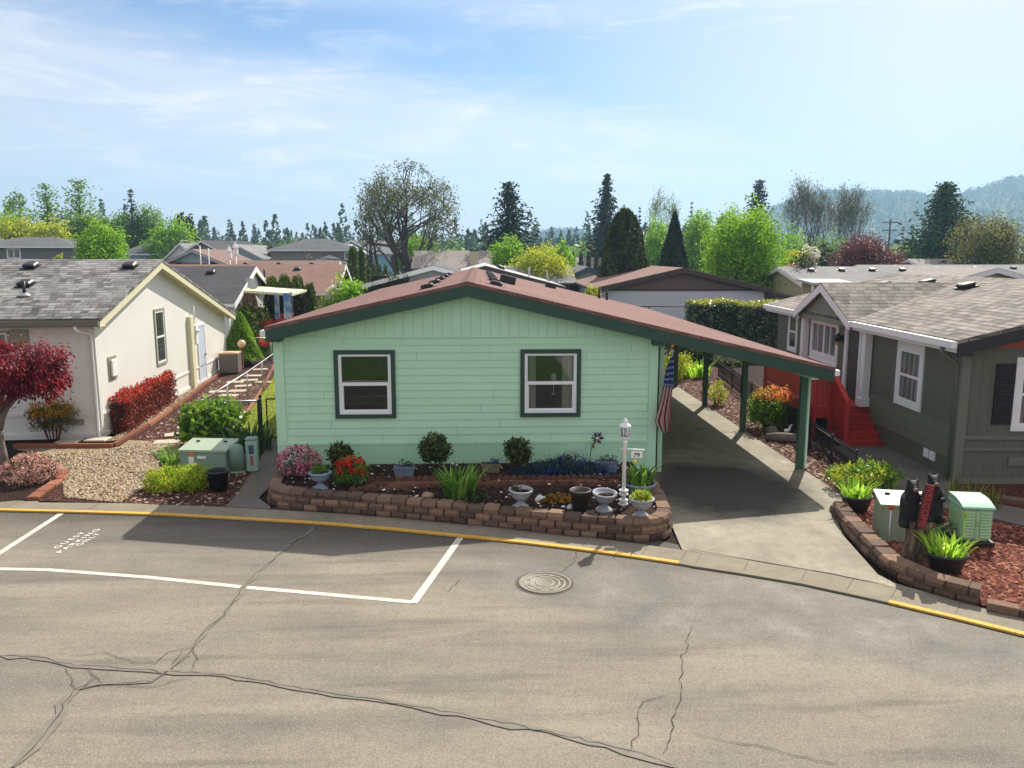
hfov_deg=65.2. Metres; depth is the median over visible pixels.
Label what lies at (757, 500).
driveway
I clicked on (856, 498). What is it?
iris planter
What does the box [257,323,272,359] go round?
azalea
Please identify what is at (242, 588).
crack sealant
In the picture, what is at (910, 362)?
window
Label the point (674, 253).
cypress
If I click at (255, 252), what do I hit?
house
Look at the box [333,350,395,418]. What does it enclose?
window
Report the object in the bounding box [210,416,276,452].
iris clump
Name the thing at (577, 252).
distant broadleaf woods
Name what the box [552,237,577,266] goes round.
tree
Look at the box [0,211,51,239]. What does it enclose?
tree
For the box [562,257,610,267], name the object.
house
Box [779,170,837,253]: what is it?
alder tree
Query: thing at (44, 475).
pink azalea
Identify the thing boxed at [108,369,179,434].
barberry hedge
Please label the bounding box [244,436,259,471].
cable pedestal
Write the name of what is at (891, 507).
marker stake
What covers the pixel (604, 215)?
conifer
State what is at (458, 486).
iris clump
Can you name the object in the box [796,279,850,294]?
porch
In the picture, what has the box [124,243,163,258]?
house
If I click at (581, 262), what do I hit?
cypress
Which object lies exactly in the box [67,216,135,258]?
tree
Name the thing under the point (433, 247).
tree
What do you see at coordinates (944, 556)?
iris planter
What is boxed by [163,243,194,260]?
house
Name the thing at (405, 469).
planter box
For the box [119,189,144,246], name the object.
spruce tree
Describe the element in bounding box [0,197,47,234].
tree
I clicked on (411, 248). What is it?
tree
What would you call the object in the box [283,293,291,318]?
porch curtain
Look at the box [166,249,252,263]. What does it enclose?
house
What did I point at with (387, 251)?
house
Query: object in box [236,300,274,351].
rhododendron
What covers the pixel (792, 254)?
tree
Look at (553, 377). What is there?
table lamp
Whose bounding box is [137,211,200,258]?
tree
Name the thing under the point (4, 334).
window
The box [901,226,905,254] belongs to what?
conifer
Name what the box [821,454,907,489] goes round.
euonymus bush
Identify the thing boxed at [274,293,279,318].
porch curtain
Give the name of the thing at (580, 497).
brown pot
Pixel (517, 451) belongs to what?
topiary bush
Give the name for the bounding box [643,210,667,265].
tree
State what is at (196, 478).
cushion shrub
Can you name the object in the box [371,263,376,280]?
arborvitae
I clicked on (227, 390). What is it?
chain link fence
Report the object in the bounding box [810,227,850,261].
tree
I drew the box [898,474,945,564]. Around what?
bear carving
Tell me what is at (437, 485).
scalloped edging
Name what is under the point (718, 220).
tree
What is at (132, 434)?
timber edging
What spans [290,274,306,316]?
arborvitae
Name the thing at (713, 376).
mulch bed
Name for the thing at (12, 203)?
tree
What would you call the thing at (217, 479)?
black pot
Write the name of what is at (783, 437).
driftwood log
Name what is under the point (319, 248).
house
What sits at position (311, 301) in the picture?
arborvitae
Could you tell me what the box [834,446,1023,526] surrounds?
neighbour path
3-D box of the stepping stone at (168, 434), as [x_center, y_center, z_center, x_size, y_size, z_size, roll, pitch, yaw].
[-9.025,1.359,21.559,0.638,0.035,0.408,-3,10,-21]
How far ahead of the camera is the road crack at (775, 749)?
7.85 m
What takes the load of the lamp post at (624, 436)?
on the bed soil at (614, 504)
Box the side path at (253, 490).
[227,440,278,508]
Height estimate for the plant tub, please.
0.420 m
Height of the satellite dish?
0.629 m
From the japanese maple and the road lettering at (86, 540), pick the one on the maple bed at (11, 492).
the japanese maple
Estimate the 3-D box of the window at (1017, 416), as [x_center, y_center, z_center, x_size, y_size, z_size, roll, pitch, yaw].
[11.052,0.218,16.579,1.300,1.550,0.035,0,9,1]
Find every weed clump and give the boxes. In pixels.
[941,474,967,498]
[958,477,991,494]
[978,482,1008,509]
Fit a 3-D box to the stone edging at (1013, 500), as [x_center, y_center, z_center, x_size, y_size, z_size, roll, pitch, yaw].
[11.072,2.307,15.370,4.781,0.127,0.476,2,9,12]
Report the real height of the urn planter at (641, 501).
0.589 m
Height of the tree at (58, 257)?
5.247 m
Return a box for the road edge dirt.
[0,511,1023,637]
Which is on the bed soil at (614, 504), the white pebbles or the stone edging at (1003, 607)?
the white pebbles
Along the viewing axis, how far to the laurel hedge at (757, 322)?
37.82 m
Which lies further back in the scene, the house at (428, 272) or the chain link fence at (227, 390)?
the house at (428, 272)
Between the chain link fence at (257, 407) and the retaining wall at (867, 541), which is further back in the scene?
the chain link fence at (257, 407)
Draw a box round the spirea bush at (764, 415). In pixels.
[736,385,795,429]
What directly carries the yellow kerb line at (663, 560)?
on the kerb
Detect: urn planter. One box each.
[308,462,331,489]
[508,482,532,506]
[592,488,617,513]
[627,482,654,515]
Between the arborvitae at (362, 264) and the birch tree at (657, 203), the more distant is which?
the birch tree at (657, 203)
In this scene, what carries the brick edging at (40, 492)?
on the mulch bed at (55, 494)
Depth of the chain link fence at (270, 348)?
35.87 m
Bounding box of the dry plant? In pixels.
[462,487,489,503]
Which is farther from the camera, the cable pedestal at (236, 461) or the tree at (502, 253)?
the tree at (502, 253)
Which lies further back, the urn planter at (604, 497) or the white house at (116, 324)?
the white house at (116, 324)
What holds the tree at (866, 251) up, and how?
on the ground
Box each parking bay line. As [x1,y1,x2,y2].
[0,514,61,554]
[0,567,411,603]
[410,538,462,602]
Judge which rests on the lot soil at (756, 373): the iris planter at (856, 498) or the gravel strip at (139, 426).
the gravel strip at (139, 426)
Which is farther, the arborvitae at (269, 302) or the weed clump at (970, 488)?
the arborvitae at (269, 302)
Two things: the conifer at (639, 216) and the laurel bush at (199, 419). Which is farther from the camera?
the conifer at (639, 216)
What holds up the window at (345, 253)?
in the house at (319, 248)
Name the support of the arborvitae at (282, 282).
on the lot soil at (756, 373)
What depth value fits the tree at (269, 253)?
108.83 m
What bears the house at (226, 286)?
on the lot soil at (756, 373)
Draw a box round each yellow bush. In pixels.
[664,350,698,379]
[707,379,728,404]
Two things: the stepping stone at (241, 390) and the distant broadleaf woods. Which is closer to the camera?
the stepping stone at (241, 390)
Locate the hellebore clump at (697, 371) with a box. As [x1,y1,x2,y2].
[678,359,715,377]
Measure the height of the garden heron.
0.367 m
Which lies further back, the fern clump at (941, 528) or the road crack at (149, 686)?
the fern clump at (941, 528)
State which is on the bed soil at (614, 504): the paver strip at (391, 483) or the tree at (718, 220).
the paver strip at (391, 483)
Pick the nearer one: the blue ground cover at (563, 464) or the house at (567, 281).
the blue ground cover at (563, 464)
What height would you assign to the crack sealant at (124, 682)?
0.001 m
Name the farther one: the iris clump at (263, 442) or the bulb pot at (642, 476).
the iris clump at (263, 442)
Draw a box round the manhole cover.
[515,571,573,594]
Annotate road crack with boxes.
[13,655,677,766]
[16,677,93,763]
[82,648,182,662]
[115,676,190,687]
[174,525,313,665]
[627,695,664,752]
[663,626,692,752]
[697,734,837,764]
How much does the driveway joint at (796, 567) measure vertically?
0.001 m
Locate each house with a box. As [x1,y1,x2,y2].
[0,237,77,258]
[0,259,235,439]
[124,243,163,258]
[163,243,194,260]
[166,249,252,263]
[168,261,341,263]
[170,264,352,308]
[172,266,306,345]
[175,240,254,255]
[225,244,270,260]
[265,239,365,273]
[344,240,396,277]
[361,264,460,294]
[410,250,495,270]
[461,263,565,288]
[504,266,576,289]
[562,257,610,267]
[570,265,599,291]
[574,265,773,319]
[760,266,909,300]
[763,273,1023,483]
[854,265,1023,274]
[899,259,1023,264]
[902,266,1023,278]
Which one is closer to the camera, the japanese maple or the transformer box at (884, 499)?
the transformer box at (884, 499)
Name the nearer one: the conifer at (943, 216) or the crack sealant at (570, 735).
the crack sealant at (570, 735)
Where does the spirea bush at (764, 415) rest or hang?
on the mulch bed at (713, 376)
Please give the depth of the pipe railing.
42.20 m
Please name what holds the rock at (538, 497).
on the bed soil at (614, 504)
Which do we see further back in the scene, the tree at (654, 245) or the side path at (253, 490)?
the tree at (654, 245)
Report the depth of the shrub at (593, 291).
43.75 m
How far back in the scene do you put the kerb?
13.21 m
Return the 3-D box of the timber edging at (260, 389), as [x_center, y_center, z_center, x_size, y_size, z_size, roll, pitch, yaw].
[-9.009,0.216,28.569,0.242,0.086,15.188,-2,9,-12]
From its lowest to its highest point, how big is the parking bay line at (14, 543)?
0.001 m
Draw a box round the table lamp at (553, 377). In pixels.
[550,373,556,394]
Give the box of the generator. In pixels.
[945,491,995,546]
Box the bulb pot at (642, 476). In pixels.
[618,459,662,494]
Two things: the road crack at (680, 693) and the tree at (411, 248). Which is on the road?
the road crack at (680, 693)
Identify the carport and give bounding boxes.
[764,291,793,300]
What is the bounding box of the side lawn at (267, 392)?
[243,376,276,439]
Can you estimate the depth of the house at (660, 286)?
45.17 m
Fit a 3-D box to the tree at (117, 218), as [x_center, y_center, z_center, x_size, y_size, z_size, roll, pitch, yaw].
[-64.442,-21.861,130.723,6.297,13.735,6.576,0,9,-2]
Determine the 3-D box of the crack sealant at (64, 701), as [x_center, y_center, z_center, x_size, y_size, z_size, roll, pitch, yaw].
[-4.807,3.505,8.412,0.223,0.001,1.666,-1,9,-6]
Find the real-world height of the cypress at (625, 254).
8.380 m
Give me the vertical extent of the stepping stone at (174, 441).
0.035 m
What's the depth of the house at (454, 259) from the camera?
85.23 m
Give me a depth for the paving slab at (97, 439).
20.80 m
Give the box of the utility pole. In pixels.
[882,219,897,254]
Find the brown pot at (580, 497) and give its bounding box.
[569,486,590,511]
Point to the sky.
(249, 112)
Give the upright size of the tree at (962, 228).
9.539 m
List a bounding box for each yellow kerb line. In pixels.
[0,508,678,564]
[888,600,1023,636]
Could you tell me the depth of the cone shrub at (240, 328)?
34.73 m
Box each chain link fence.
[201,354,273,405]
[209,400,259,437]
[225,337,271,362]
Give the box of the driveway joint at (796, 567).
[698,550,881,583]
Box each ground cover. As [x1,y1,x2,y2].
[506,451,617,476]
[539,492,571,503]
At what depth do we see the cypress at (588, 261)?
94.16 m
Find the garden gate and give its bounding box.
[265,398,276,437]
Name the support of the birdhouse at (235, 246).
on the ground
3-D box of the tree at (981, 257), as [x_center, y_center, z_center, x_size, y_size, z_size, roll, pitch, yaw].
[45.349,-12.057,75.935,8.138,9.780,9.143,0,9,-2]
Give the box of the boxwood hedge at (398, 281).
[369,270,408,290]
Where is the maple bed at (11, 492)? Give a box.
[0,449,54,500]
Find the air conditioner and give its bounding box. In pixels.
[218,351,241,372]
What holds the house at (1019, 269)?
on the ground
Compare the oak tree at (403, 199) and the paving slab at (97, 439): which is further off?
the oak tree at (403, 199)
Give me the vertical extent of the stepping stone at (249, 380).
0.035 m
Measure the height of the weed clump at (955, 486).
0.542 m
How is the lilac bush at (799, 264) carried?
on the ground
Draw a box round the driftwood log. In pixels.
[766,432,808,442]
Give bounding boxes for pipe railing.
[639,306,683,308]
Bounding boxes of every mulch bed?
[38,353,273,506]
[664,367,874,495]
[856,496,1023,611]
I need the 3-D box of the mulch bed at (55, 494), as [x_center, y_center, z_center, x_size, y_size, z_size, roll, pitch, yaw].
[-9.749,0.425,27.533,5.932,0.001,25.349,-1,9,-6]
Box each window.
[0,331,9,359]
[6,248,20,258]
[153,308,167,365]
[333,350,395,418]
[344,252,347,259]
[520,349,580,416]
[787,316,798,352]
[808,319,839,366]
[893,340,925,411]
[1010,357,1023,430]
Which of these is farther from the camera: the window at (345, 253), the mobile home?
the window at (345, 253)
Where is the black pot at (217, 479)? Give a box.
[205,467,229,491]
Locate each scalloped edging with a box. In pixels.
[349,480,621,490]
[368,473,629,481]
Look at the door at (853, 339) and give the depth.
22.05 m
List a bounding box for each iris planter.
[834,475,885,512]
[914,512,978,575]
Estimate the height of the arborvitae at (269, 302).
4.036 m
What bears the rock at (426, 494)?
on the bed soil at (614, 504)
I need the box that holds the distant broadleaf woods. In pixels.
[219,231,952,272]
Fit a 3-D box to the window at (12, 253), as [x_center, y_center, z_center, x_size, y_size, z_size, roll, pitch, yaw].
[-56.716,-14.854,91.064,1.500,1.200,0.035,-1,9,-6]
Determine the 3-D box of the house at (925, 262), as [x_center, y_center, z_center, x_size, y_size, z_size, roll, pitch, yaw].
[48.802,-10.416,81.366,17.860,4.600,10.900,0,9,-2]
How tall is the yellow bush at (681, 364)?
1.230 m
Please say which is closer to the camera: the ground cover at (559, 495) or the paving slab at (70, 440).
the ground cover at (559, 495)
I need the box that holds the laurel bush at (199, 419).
[173,394,251,446]
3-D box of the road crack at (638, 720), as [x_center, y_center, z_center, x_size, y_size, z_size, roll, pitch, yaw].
[1.337,3.511,8.358,0.183,0.001,1.182,5,10,28]
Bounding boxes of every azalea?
[0,448,64,486]
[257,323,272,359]
[274,442,322,477]
[329,453,371,486]
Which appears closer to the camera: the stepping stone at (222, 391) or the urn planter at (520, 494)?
the urn planter at (520, 494)
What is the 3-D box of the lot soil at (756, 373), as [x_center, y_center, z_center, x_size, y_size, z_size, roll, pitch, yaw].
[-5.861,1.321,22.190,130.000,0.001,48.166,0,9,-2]
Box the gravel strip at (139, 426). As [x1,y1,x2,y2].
[108,394,183,440]
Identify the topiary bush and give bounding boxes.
[324,440,353,468]
[417,430,452,471]
[502,436,533,471]
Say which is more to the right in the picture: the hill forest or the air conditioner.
the hill forest
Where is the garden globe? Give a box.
[237,340,245,369]
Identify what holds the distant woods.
on the ground
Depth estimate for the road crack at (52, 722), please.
8.32 m
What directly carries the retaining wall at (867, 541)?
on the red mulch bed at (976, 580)
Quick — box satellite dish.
[244,278,257,288]
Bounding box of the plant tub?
[244,358,250,367]
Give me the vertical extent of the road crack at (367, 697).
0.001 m
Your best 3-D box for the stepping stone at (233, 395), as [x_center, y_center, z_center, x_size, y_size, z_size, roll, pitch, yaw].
[-9.777,0.396,27.581,0.613,0.035,0.424,1,9,4]
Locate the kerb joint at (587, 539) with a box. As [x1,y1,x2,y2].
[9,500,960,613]
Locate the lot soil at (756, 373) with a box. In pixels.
[4,343,986,607]
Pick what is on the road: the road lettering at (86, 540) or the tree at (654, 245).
the road lettering at (86, 540)
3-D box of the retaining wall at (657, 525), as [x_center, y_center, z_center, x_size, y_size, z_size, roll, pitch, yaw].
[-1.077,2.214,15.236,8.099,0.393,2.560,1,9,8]
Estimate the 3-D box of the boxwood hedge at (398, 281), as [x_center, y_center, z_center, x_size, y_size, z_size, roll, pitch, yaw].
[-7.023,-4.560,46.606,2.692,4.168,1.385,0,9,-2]
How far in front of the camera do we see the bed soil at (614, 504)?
15.58 m
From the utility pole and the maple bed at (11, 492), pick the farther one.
the utility pole
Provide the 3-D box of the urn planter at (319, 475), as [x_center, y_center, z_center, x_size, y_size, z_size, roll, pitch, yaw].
[-3.716,1.776,15.490,0.450,0.539,0.450,0,9,-2]
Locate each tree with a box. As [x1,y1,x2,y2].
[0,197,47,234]
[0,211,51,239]
[1,188,27,221]
[11,213,75,239]
[26,183,68,231]
[47,178,113,236]
[53,253,62,258]
[63,206,114,240]
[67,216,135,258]
[106,207,130,248]
[115,203,166,250]
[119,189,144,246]
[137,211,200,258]
[171,211,199,241]
[265,245,273,256]
[277,236,301,245]
[294,158,465,275]
[391,233,426,275]
[417,229,440,250]
[487,232,527,266]
[505,239,577,290]
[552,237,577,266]
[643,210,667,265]
[645,187,684,259]
[681,208,716,272]
[694,192,799,289]
[713,207,737,253]
[777,222,806,266]
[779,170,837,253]
[779,245,811,265]
[799,243,820,266]
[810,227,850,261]
[815,241,840,266]
[818,181,876,244]
[823,229,918,265]
[940,206,1023,264]
[944,203,1023,264]
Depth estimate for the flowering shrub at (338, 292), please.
40.97 m
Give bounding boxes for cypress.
[578,253,583,265]
[586,251,591,266]
[593,253,598,270]
[596,207,649,276]
[658,209,688,268]
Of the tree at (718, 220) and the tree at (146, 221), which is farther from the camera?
the tree at (718, 220)
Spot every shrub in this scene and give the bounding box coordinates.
[22,398,80,442]
[139,460,212,493]
[226,311,263,361]
[314,269,367,309]
[584,283,601,296]
[665,344,718,363]
[710,355,741,366]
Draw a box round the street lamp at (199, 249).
[181,240,200,263]
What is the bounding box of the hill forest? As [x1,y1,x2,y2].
[491,174,1023,247]
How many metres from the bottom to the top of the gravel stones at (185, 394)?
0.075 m
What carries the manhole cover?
on the road
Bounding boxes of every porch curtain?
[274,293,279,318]
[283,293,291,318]
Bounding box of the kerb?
[0,501,1023,636]
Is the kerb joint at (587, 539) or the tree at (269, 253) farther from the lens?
the tree at (269, 253)
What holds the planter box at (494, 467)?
on the bed soil at (614, 504)
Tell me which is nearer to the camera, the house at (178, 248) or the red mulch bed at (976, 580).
the red mulch bed at (976, 580)
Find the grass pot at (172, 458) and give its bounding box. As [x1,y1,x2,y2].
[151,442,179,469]
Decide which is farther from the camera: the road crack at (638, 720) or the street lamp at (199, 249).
the street lamp at (199, 249)
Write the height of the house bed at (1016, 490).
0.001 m
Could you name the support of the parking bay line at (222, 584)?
on the road
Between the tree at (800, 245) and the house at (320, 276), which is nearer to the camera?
the house at (320, 276)
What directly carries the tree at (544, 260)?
on the ground
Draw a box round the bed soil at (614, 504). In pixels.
[282,462,656,519]
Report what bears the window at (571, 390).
in the mobile home
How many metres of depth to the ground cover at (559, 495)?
14.68 m
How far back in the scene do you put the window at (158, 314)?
25.93 m
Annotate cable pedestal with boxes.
[228,444,245,473]
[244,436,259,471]
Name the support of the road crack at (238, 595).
on the road
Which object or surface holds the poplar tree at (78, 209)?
on the ground
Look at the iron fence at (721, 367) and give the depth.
20.08 m
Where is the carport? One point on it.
(772, 295)
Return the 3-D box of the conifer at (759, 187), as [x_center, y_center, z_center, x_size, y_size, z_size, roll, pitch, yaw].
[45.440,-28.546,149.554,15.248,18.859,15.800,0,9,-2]
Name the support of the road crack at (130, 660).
on the road
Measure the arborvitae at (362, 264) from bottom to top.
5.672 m
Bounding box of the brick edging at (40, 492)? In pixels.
[26,469,67,499]
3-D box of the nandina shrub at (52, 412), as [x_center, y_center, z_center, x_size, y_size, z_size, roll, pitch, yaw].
[-11.887,0.915,20.659,1.383,1.214,1.146,0,9,-2]
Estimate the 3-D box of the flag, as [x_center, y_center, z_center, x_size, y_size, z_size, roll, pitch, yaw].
[3.278,0.133,17.346,0.368,1.820,0.531,0,9,-2]
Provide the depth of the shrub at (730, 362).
35.23 m
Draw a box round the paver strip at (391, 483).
[362,479,621,488]
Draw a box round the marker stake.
[888,505,893,541]
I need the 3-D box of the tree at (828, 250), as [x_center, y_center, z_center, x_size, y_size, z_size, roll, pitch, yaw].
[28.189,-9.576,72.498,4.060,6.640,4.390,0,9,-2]
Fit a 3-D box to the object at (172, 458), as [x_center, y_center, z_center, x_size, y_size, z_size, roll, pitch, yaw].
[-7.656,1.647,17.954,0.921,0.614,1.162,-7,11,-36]
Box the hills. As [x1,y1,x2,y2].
[543,182,1023,258]
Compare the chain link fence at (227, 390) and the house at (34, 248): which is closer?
the chain link fence at (227, 390)
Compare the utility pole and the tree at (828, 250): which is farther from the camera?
the utility pole
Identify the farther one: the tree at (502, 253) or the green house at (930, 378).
the tree at (502, 253)
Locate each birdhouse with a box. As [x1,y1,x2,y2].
[226,245,232,263]
[231,241,238,263]
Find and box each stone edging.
[984,493,1023,505]
[986,598,1023,617]
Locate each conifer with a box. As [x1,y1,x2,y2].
[470,181,565,264]
[579,173,619,258]
[635,207,643,247]
[739,180,786,265]
[887,181,983,264]
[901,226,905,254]
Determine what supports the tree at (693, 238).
on the ground
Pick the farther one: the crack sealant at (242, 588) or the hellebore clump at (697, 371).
the hellebore clump at (697, 371)
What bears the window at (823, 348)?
in the green house at (930, 378)
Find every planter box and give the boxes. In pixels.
[393,458,414,477]
[481,456,501,472]
[595,454,618,472]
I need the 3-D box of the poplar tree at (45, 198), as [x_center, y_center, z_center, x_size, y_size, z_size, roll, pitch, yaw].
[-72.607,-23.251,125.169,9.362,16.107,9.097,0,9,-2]
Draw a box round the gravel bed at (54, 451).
[16,440,182,501]
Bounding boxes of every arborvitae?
[263,275,280,322]
[277,273,293,313]
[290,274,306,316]
[304,282,317,312]
[348,245,359,282]
[358,247,366,282]
[366,262,370,281]
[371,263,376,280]
[377,265,381,275]
[383,263,387,275]
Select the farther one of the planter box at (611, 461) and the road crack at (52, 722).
the planter box at (611, 461)
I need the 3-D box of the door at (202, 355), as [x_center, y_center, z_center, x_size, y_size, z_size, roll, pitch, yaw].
[-11.825,-1.223,30.623,0.108,2.180,0.980,-1,9,-6]
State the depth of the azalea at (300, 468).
16.20 m
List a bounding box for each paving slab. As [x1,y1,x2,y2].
[54,438,83,442]
[83,437,111,441]
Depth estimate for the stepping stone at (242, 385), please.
29.60 m
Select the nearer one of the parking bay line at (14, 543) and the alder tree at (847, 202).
the parking bay line at (14, 543)
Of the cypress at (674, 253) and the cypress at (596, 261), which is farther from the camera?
the cypress at (596, 261)
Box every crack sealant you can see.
[0,654,678,767]
[11,676,96,766]
[75,671,166,690]
[171,526,313,667]
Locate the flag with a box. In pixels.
[655,350,673,433]
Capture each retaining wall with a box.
[267,466,672,541]
[829,501,980,605]
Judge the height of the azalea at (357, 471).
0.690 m
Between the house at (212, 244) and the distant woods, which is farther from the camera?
the distant woods
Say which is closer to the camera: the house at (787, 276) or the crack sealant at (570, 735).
the crack sealant at (570, 735)
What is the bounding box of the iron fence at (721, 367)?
[718,360,857,475]
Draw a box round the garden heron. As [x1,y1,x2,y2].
[784,424,792,432]
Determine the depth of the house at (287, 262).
73.88 m
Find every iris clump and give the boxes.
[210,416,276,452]
[430,461,490,499]
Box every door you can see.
[197,323,207,381]
[842,327,861,401]
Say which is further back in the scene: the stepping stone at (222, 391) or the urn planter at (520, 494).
the stepping stone at (222, 391)
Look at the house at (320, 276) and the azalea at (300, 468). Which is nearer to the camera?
the azalea at (300, 468)
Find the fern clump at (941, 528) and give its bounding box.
[933,515,958,537]
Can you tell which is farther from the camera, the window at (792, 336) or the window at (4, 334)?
the window at (792, 336)
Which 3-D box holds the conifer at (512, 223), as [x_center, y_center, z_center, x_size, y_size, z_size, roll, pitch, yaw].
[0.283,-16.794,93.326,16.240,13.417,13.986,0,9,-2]
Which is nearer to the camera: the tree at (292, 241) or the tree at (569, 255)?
the tree at (569, 255)
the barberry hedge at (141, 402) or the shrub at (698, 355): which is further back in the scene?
the shrub at (698, 355)
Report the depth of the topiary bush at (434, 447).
16.53 m
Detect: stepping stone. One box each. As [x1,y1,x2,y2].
[152,439,179,444]
[164,432,178,436]
[208,390,225,392]
[219,394,238,396]
[228,389,246,392]
[234,384,251,387]
[240,379,257,381]
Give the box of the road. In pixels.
[0,499,1023,767]
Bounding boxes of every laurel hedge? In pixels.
[683,296,738,335]
[733,298,778,348]
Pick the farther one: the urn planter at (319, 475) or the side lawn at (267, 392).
the side lawn at (267, 392)
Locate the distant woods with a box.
[96,199,778,268]
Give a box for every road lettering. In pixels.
[54,532,83,547]
[55,529,99,552]
[76,534,99,545]
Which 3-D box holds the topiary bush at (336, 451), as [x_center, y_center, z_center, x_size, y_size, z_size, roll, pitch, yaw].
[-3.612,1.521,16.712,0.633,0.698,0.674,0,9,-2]
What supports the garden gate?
attached to the gate post at (260, 406)
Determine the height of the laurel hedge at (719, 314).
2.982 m
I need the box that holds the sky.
[0,0,1023,243]
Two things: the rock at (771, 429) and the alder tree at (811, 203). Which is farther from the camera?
the alder tree at (811, 203)
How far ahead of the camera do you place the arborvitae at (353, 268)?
58.70 m
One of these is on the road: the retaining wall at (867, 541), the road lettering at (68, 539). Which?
the road lettering at (68, 539)
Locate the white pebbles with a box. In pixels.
[290,462,654,509]
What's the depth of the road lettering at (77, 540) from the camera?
13.65 m
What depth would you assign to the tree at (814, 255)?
69.80 m
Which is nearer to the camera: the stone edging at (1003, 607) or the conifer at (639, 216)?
the stone edging at (1003, 607)
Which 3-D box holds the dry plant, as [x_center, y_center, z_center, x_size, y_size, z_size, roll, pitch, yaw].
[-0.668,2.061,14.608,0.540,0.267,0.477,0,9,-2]
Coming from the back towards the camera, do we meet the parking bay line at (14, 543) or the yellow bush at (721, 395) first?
the yellow bush at (721, 395)
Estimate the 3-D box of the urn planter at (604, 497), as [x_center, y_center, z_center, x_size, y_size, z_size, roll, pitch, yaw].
[1.643,2.071,14.160,0.450,0.376,0.448,0,9,-2]
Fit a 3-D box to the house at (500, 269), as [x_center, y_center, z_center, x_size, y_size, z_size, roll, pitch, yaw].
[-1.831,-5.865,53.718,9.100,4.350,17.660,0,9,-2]
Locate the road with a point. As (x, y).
(804, 673)
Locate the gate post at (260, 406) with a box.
[258,395,262,428]
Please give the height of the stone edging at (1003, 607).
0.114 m
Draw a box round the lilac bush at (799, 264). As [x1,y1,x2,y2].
[779,249,818,284]
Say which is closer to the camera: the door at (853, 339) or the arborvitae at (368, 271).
the door at (853, 339)
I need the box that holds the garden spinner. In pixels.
[589,431,603,460]
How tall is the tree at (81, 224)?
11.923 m
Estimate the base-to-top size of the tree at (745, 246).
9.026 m
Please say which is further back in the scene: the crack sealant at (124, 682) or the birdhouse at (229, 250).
the birdhouse at (229, 250)
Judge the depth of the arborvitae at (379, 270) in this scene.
64.89 m
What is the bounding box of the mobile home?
[260,267,839,471]
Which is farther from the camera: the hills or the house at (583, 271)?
the hills
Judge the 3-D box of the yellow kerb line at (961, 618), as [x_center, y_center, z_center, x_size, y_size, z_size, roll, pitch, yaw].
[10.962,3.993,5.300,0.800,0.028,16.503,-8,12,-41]
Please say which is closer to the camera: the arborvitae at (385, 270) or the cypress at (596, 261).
the arborvitae at (385, 270)
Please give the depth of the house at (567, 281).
57.51 m
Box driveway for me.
[653,386,958,601]
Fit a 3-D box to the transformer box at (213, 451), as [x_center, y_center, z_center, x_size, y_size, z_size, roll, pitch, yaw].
[-6.796,1.633,17.979,1.170,0.675,0.820,1,9,4]
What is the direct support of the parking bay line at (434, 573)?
on the road
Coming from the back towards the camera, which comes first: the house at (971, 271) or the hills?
the hills
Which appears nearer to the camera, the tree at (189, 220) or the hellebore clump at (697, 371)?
the hellebore clump at (697, 371)
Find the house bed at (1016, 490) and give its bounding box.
[959,484,1023,508]
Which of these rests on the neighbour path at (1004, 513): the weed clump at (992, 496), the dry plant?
the weed clump at (992, 496)
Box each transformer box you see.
[178,438,238,474]
[872,489,934,541]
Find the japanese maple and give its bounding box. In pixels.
[0,328,76,464]
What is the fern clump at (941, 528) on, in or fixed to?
on the red mulch bed at (976, 580)
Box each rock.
[422,491,435,498]
[535,494,544,501]
[763,425,778,433]
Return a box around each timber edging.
[12,372,221,448]
[243,363,273,418]
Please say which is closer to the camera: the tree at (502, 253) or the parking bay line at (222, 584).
the parking bay line at (222, 584)
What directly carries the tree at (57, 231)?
on the ground
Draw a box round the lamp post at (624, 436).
[619,418,644,507]
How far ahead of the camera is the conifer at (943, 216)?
84.42 m
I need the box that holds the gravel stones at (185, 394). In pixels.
[111,378,209,439]
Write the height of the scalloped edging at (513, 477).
0.098 m
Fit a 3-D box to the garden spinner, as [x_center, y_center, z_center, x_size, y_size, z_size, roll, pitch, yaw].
[1.826,1.390,17.200,0.327,0.801,0.098,0,9,-2]
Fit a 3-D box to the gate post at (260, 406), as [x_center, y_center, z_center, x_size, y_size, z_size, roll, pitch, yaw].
[-6.509,0.881,20.759,0.090,1.240,0.086,0,9,-2]

